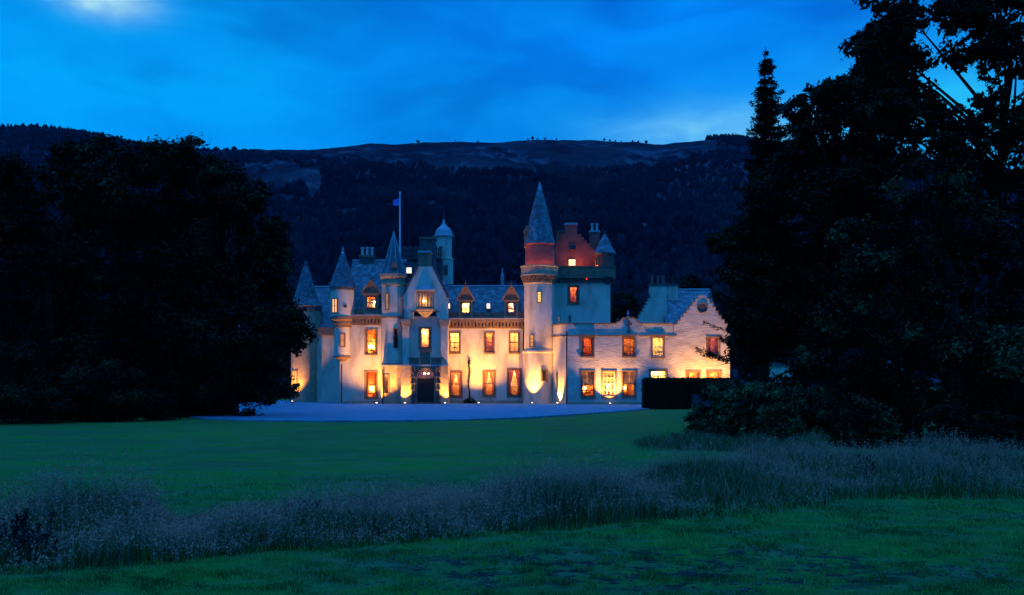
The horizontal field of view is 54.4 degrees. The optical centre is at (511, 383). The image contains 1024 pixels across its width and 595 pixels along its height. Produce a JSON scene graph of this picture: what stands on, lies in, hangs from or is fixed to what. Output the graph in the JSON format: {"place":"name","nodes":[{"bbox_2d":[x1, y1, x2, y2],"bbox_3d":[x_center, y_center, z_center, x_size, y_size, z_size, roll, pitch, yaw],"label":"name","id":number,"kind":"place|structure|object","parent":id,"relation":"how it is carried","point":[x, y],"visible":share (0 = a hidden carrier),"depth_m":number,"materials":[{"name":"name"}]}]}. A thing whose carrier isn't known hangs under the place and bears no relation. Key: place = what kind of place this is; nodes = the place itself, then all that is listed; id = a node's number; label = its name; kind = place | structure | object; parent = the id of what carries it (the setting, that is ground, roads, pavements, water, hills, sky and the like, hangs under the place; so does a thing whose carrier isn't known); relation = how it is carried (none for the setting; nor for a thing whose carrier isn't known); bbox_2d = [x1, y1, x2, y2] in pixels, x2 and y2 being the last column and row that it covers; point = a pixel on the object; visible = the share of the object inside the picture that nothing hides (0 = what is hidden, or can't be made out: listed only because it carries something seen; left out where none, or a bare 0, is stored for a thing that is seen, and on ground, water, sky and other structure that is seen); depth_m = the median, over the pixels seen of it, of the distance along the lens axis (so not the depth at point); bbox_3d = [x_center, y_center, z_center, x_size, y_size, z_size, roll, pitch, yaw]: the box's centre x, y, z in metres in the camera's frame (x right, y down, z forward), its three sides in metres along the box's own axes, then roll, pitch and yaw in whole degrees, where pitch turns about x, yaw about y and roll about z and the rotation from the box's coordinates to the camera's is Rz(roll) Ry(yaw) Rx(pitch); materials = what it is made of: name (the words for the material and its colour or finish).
{"place":"outdoors","nodes":[
{"label":"outdoors","id":0,"kind":"place"},
{"bbox_2d":[190,400,649,421],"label":"gravel","id":1,"kind":"structure","parent":0,"point":[282,411],"depth_m":64.02,"materials":[{"name":"grey gravel"}]},
{"bbox_2d":[239,373,303,405],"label":"shrub","id":2,"kind":"object","parent":1,"relation":"on","point":[270,400],"visible":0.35,"depth_m":78.28,"materials":[{"name":"green plant"}]},
{"bbox_2d":[0,126,1020,387],"bbox_3d":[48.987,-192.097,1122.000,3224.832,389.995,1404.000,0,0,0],"label":"hill","id":3,"kind":"structure","parent":0,"point":[558,154],"depth_m":1235.37,"materials":[{"name":"green plant"}]},
{"bbox_2d":[0,123,1023,385],"bbox_3d":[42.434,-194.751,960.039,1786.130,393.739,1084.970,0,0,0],"label":"hillside forest","id":4,"kind":"object","parent":3,"relation":"on","point":[608,209],"visible":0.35,"depth_m":790.09,"materials":[{"name":"black"}]},
{"bbox_2d":[705,133,759,139],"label":"crest wood","id":5,"kind":"object","parent":3,"relation":"on","point":[713,137],"visible":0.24,"depth_m":1471.44,"materials":[{"name":"black"}]},
{"bbox_2d":[0,388,1023,594],"bbox_3d":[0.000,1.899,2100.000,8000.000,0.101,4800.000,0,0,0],"label":"lawn","id":6,"kind":"structure","parent":0,"point":[189,448],"depth_m":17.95,"materials":[{"name":"green plant"}]},
{"bbox_2d":[0,508,35,557],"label":"dock plant","id":7,"kind":"object","parent":6,"relation":"on","point":[16,528],"visible":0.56,"depth_m":10.67,"materials":[{"name":"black plant"}]},
{"bbox_2d":[9,508,60,566],"bbox_3d":[-5.006,1.609,10.451,0.631,0.588,0.439,0,0,36],"label":"dock plant","id":8,"kind":"object","parent":6,"relation":"on","point":[41,537],"visible":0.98,"depth_m":10.45,"materials":[{"name":"black plant"}]},
{"bbox_2d":[0,334,77,422],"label":"shrub","id":9,"kind":"object","parent":6,"relation":"on","point":[21,392],"visible":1,"depth_m":47.04,"materials":[{"name":"green plant"}]},
{"bbox_2d":[0,150,125,419],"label":"broadleaf tree","id":10,"kind":"object","parent":6,"relation":"on","point":[83,348],"visible":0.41,"depth_m":52.20,"materials":[{"name":"green plant"}]},
{"bbox_2d":[30,132,206,415],"bbox_3d":[-23.013,-6.285,57.919,11.531,16.798,10.254,0,0,0],"label":"broadleaf tree","id":11,"kind":"object","parent":6,"relation":"on","point":[90,211],"visible":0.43,"depth_m":56.64,"materials":[{"name":"green plant"}]},
{"bbox_2d":[58,355,185,420],"bbox_3d":[-20.049,0.294,50.066,6.799,3.407,5.203,0,0,0],"label":"shrub","id":12,"kind":"object","parent":6,"relation":"on","point":[105,395],"visible":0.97,"depth_m":49.05,"materials":[{"name":"green plant"}]},
{"bbox_2d":[125,132,318,416],"bbox_3d":[-16.333,-5.936,56.400,11.334,16.098,9.770,0,0,0],"label":"broadleaf tree","id":13,"kind":"object","parent":6,"relation":"on","point":[231,360],"visible":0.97,"depth_m":54.88,"materials":[{"name":"green plant"}]},
{"bbox_2d":[244,328,290,398],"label":"broadleaf tree","id":14,"kind":"object","parent":6,"relation":"on","point":[286,369],"visible":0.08,"depth_m":123.69,"materials":[{"name":"green plant"}]},
{"bbox_2d":[282,495,320,515],"bbox_3d":[-2.857,1.703,13.252,0.530,0.402,0.391,0,0,23],"label":"dock plant","id":15,"kind":"object","parent":6,"relation":"on","point":[305,506],"visible":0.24,"depth_m":13.29,"materials":[{"name":"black plant"}]},
{"bbox_2d":[290,182,729,403],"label":"castle","id":16,"kind":"structure","parent":6,"relation":"on","point":[569,343],"depth_m":88.81,"materials":[{"name":"white stone"}]},
{"bbox_2d":[292,370,296,396],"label":"window","id":17,"kind":"structure","parent":16,"relation":"in","point":[292,370],"depth_m":95.98,"materials":[{"name":"glass"}]},
{"bbox_2d":[332,298,337,312],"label":"window","id":18,"kind":"structure","parent":16,"relation":"in","point":[334,300],"depth_m":88.75,"materials":[{"name":"glass"}]},
{"bbox_2d":[340,333,344,346],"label":"window","id":19,"kind":"structure","parent":16,"relation":"in","point":[342,335],"depth_m":88.92,"materials":[{"name":"glass"}]},
{"bbox_2d":[364,370,377,398],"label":"window","id":20,"kind":"structure","parent":16,"relation":"in","point":[370,376],"depth_m":89.53,"materials":[{"name":"glass"}]},
{"bbox_2d":[365,295,376,310],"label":"window","id":21,"kind":"structure","parent":16,"relation":"in","point":[367,297],"depth_m":89.51,"materials":[{"name":"orange glass"}]},
{"bbox_2d":[365,329,377,354],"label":"window","id":22,"kind":"structure","parent":16,"relation":"in","point":[371,335],"depth_m":89.53,"materials":[{"name":"orange glass"}]},
{"bbox_2d":[384,374,388,394],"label":"window","id":23,"kind":"structure","parent":16,"relation":"in","point":[384,374],"depth_m":87.86,"materials":[{"name":"glass"}]},
{"bbox_2d":[385,293,388,309],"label":"window","id":24,"kind":"structure","parent":16,"relation":"in","point":[386,294],"depth_m":88.27,"materials":[{"name":"glass"}]},
{"bbox_2d":[393,328,398,347],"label":"window","id":25,"kind":"structure","parent":16,"relation":"in","point":[395,330],"depth_m":88.38,"materials":[{"name":"glass"}]},
{"bbox_2d":[393,192,400,253],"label":"flagpole","id":26,"kind":"object","parent":16,"relation":"on","point":[396,202],"visible":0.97,"depth_m":96.16,"materials":[{"name":"white paint"}]},
{"bbox_2d":[418,327,430,349],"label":"window","id":27,"kind":"structure","parent":16,"relation":"in","point":[424,333],"depth_m":88.88,"materials":[{"name":"yellow glass"}]},
{"bbox_2d":[415,285,434,317],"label":"oriel window","id":28,"kind":"structure","parent":16,"relation":"in","point":[424,308],"depth_m":87.92,"materials":[{"name":"stone"}]},
{"bbox_2d":[417,379,433,402],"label":"door","id":29,"kind":"structure","parent":16,"relation":"in","point":[425,387],"depth_m":87.69,"materials":[{"name":"brown wood"}]},
{"bbox_2d":[443,265,447,274],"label":"window","id":30,"kind":"structure","parent":16,"relation":"in","point":[445,267],"depth_m":97.47,"materials":[{"name":"glass"}]},
{"bbox_2d":[449,331,460,353],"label":"window","id":31,"kind":"structure","parent":16,"relation":"in","point":[454,338],"depth_m":90.15,"materials":[{"name":"yellow glass"}]},
{"bbox_2d":[450,370,462,397],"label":"window","id":32,"kind":"structure","parent":16,"relation":"in","point":[456,376],"depth_m":90.26,"materials":[{"name":"glass"}]},
{"bbox_2d":[460,301,470,316],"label":"window","id":33,"kind":"structure","parent":16,"relation":"in","point":[465,306],"depth_m":90.17,"materials":[{"name":"yellow glass"}]},
{"bbox_2d":[463,360,476,402],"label":"climbing shrub","id":34,"kind":"object","parent":16,"relation":"attached to","point":[469,401],"visible":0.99,"depth_m":89.76,"materials":[{"name":"green plant"}]},
{"bbox_2d":[482,370,495,396],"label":"window","id":35,"kind":"structure","parent":16,"relation":"in","point":[488,376],"depth_m":90.23,"materials":[{"name":"glass"}]},
{"bbox_2d":[484,331,494,353],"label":"window","id":36,"kind":"structure","parent":16,"relation":"in","point":[489,338],"depth_m":90.15,"materials":[{"name":"red glass"}]},
{"bbox_2d":[506,301,515,316],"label":"window","id":37,"kind":"structure","parent":16,"relation":"in","point":[508,303],"depth_m":90.17,"materials":[{"name":"yellow glass"}]},
{"bbox_2d":[509,331,519,353],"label":"window","id":38,"kind":"structure","parent":16,"relation":"in","point":[514,338],"depth_m":90.15,"materials":[{"name":"yellow glass"}]},
{"bbox_2d":[507,368,521,396],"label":"window","id":39,"kind":"structure","parent":16,"relation":"in","point":[514,375],"depth_m":90.26,"materials":[{"name":"glass"}]},
{"bbox_2d":[529,334,533,346],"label":"window","id":40,"kind":"structure","parent":16,"relation":"in","point":[531,336],"depth_m":88.23,"materials":[{"name":"glass"}]},
{"bbox_2d":[537,291,541,302],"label":"window","id":41,"kind":"structure","parent":16,"relation":"in","point":[539,293],"depth_m":87.99,"materials":[{"name":"glass"}]},
{"bbox_2d":[541,369,547,381],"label":"window","id":42,"kind":"structure","parent":16,"relation":"in","point":[544,372],"depth_m":88.06,"materials":[{"name":"glass"}]},
{"bbox_2d":[556,372,557,391],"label":"narrow window","id":43,"kind":"structure","parent":16,"relation":"in","point":[556,372],"depth_m":87.50,"materials":[{"name":"beige glass"}]},
{"bbox_2d":[568,259,575,265],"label":"window","id":44,"kind":"structure","parent":16,"relation":"in","point":[571,262],"depth_m":92.15,"materials":[{"name":"glass"}]},
{"bbox_2d":[569,244,575,249],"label":"window","id":45,"kind":"structure","parent":16,"relation":"in","point":[571,246],"depth_m":92.17,"materials":[{"name":"black glass"}]},
{"bbox_2d":[567,285,579,304],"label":"window","id":46,"kind":"structure","parent":16,"relation":"in","point":[573,293],"depth_m":91.12,"materials":[{"name":"glass"}]},
{"bbox_2d":[579,334,595,357],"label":"window","id":47,"kind":"structure","parent":16,"relation":"in","point":[587,341],"depth_m":85.33,"materials":[{"name":"orange glass"}]},
{"bbox_2d":[580,370,595,398],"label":"window","id":48,"kind":"structure","parent":16,"relation":"in","point":[587,377],"depth_m":85.35,"materials":[{"name":"glass"}]},
{"bbox_2d":[595,257,598,265],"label":"window","id":49,"kind":"structure","parent":16,"relation":"in","point":[597,258],"depth_m":91.01,"materials":[{"name":"glass"}]},
{"bbox_2d":[602,370,616,397],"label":"window","id":50,"kind":"structure","parent":16,"relation":"in","point":[609,377],"depth_m":85.38,"materials":[{"name":"glass"}]},
{"bbox_2d":[611,255,613,265],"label":"window","id":51,"kind":"structure","parent":16,"relation":"in","point":[612,257],"depth_m":90.94,"materials":[{"name":"glass"}]},
{"bbox_2d":[621,334,636,357],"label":"window","id":52,"kind":"structure","parent":16,"relation":"in","point":[628,340],"depth_m":85.33,"materials":[{"name":"orange glass"}]},
{"bbox_2d":[621,370,636,397],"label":"window","id":53,"kind":"structure","parent":16,"relation":"in","point":[628,377],"depth_m":85.35,"materials":[{"name":"glass"}]},
{"bbox_2d":[650,334,666,357],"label":"window","id":54,"kind":"structure","parent":16,"relation":"in","point":[656,339],"depth_m":85.33,"materials":[{"name":"yellow glass"}]},
{"bbox_2d":[649,369,667,377],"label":"window","id":55,"kind":"structure","parent":16,"relation":"in","point":[661,373],"depth_m":85.35,"materials":[{"name":"yellow glass"}]},
{"bbox_2d":[686,370,700,377],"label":"window","id":56,"kind":"structure","parent":16,"relation":"in","point":[689,373],"depth_m":85.33,"materials":[{"name":"orange glass"}]},
{"bbox_2d":[706,336,720,357],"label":"window","id":57,"kind":"structure","parent":16,"relation":"in","point":[711,341],"depth_m":85.37,"materials":[{"name":"red glass"}]},
{"bbox_2d":[706,370,721,377],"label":"window","id":58,"kind":"structure","parent":16,"relation":"in","point":[709,373],"depth_m":85.33,"materials":[{"name":"orange glass"}]},
{"bbox_2d":[0,425,1023,575],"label":"tall grass","id":59,"kind":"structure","parent":6,"relation":"on","point":[126,527],"depth_m":13.42,"materials":[{"name":"plant"}]},
{"bbox_2d":[610,288,641,322],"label":"broadleaf tree","id":60,"kind":"object","parent":6,"relation":"on","point":[619,310],"visible":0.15,"depth_m":129.19,"materials":[{"name":"green plant"}]},
{"bbox_2d":[671,425,701,438],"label":"shrub","id":61,"kind":"object","parent":6,"relation":"on","point":[688,427],"visible":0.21,"depth_m":33.32,"materials":[{"name":"green plant"}]},
{"bbox_2d":[640,377,740,408],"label":"hedge","id":62,"kind":"object","parent":6,"relation":"on","point":[666,393],"visible":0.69,"depth_m":71.96,"materials":[{"name":"green plant"}]},
{"bbox_2d":[365,546,1023,594],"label":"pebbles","id":63,"kind":"object","parent":6,"relation":"on","point":[666,573],"visible":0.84,"depth_m":10.02,"materials":[{"name":"grey stone"}]},
{"bbox_2d":[675,273,720,305],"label":"broadleaf tree","id":64,"kind":"object","parent":6,"relation":"on","point":[686,280],"visible":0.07,"depth_m":125.06,"materials":[{"name":"green plant"}]},
{"bbox_2d":[631,427,835,452],"bbox_3d":[6.105,1.585,28.676,6.362,0.662,5.706,0,0,21],"label":"grass fringe","id":65,"kind":"object","parent":6,"relation":"on","point":[719,443],"depth_m":28.31,"materials":[{"name":"plant"}]},
{"bbox_2d":[682,377,787,439],"bbox_3d":[7.500,0.883,32.971,4.112,2.229,3.066,0,0,22],"label":"rhododendron","id":66,"kind":"object","parent":6,"relation":"on","point":[737,406],"visible":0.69,"depth_m":32.49,"materials":[{"name":"green plant"}]},
{"bbox_2d":[718,283,782,325],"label":"broadleaf tree","id":67,"kind":"object","parent":6,"relation":"on","point":[726,303],"visible":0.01,"depth_m":119.92,"materials":[{"name":"green plant"}]},
{"bbox_2d":[723,289,810,409],"bbox_3d":[14.811,-2.933,59.576,5.466,10.121,4.749,0,0,-33],"label":"broadleaf tree","id":68,"kind":"object","parent":6,"relation":"on","point":[784,380],"visible":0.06,"depth_m":59.76,"materials":[{"name":"green plant"}]},
{"bbox_2d":[695,47,860,380],"bbox_3d":[14.446,-7.429,50.215,10.486,18.857,9.282,0,0,0],"label":"conifer tree","id":69,"kind":"object","parent":6,"relation":"on","point":[767,111],"visible":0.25,"depth_m":49.76,"materials":[{"name":"green plant"}]},
{"bbox_2d":[754,381,840,441],"bbox_3d":[9.254,0.932,31.420,3.919,2.130,2.715,0,0,-43],"label":"rhododendron","id":70,"kind":"object","parent":6,"relation":"on","point":[799,408],"visible":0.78,"depth_m":30.64,"materials":[{"name":"green plant"}]},
{"bbox_2d":[701,17,937,422],"bbox_3d":[12.568,-6.284,39.430,7.949,16.811,8.444,0,0,39],"label":"broadleaf tree","id":71,"kind":"object","parent":6,"relation":"on","point":[842,191],"visible":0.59,"depth_m":39.02,"materials":[{"name":"green plant"}]},
{"bbox_2d":[808,391,922,446],"bbox_3d":[10.925,1.107,30.034,4.178,1.781,2.956,0,0,-31],"label":"rhododendron","id":72,"kind":"object","parent":6,"relation":"on","point":[864,417],"visible":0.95,"depth_m":29.11,"materials":[{"name":"green plant"}]},
{"bbox_2d":[853,454,880,479],"bbox_3d":[6.736,1.629,18.844,0.530,0.557,0.410,0,0,-16],"label":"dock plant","id":73,"kind":"object","parent":6,"relation":"on","point":[872,466],"visible":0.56,"depth_m":18.86,"materials":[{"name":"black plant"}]},
{"bbox_2d":[734,359,1020,426],"bbox_3d":[16.779,0.425,43.663,14.790,3.144,4.588,0,0,0],"label":"shrub","id":74,"kind":"object","parent":6,"relation":"on","point":[803,381],"visible":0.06,"depth_m":43.76,"materials":[{"name":"green plant"}]},
{"bbox_2d":[784,151,1023,446],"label":"broadleaf tree","id":75,"kind":"object","parent":6,"relation":"on","point":[970,339],"visible":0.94,"depth_m":30.67,"materials":[{"name":"green plant"}]},
{"bbox_2d":[811,0,1023,409],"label":"broadleaf tree","id":76,"kind":"object","parent":6,"relation":"on","point":[899,105],"visible":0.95,"depth_m":33.16,"materials":[{"name":"green plant"}]},
{"bbox_2d":[906,399,1023,449],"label":"shrub","id":77,"kind":"object","parent":6,"relation":"on","point":[1006,425],"visible":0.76,"depth_m":28.30,"materials":[{"name":"green plant"}]},
{"bbox_2d":[0,0,1023,168],"label":"sky","id":78,"kind":"structure","parent":0,"point":[247,74],"materials":[{"name":"blue"}]},
{"bbox_2d":[691,393,712,409],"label":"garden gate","id":79,"kind":"structure","parent":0,"point":[694,398],"depth_m":71.00,"materials":[{"name":"blue paint"}]},
{"bbox_2d":[769,359,792,390],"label":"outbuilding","id":80,"kind":"structure","parent":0,"point":[776,369],"depth_m":110.00,"materials":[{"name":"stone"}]}
]}

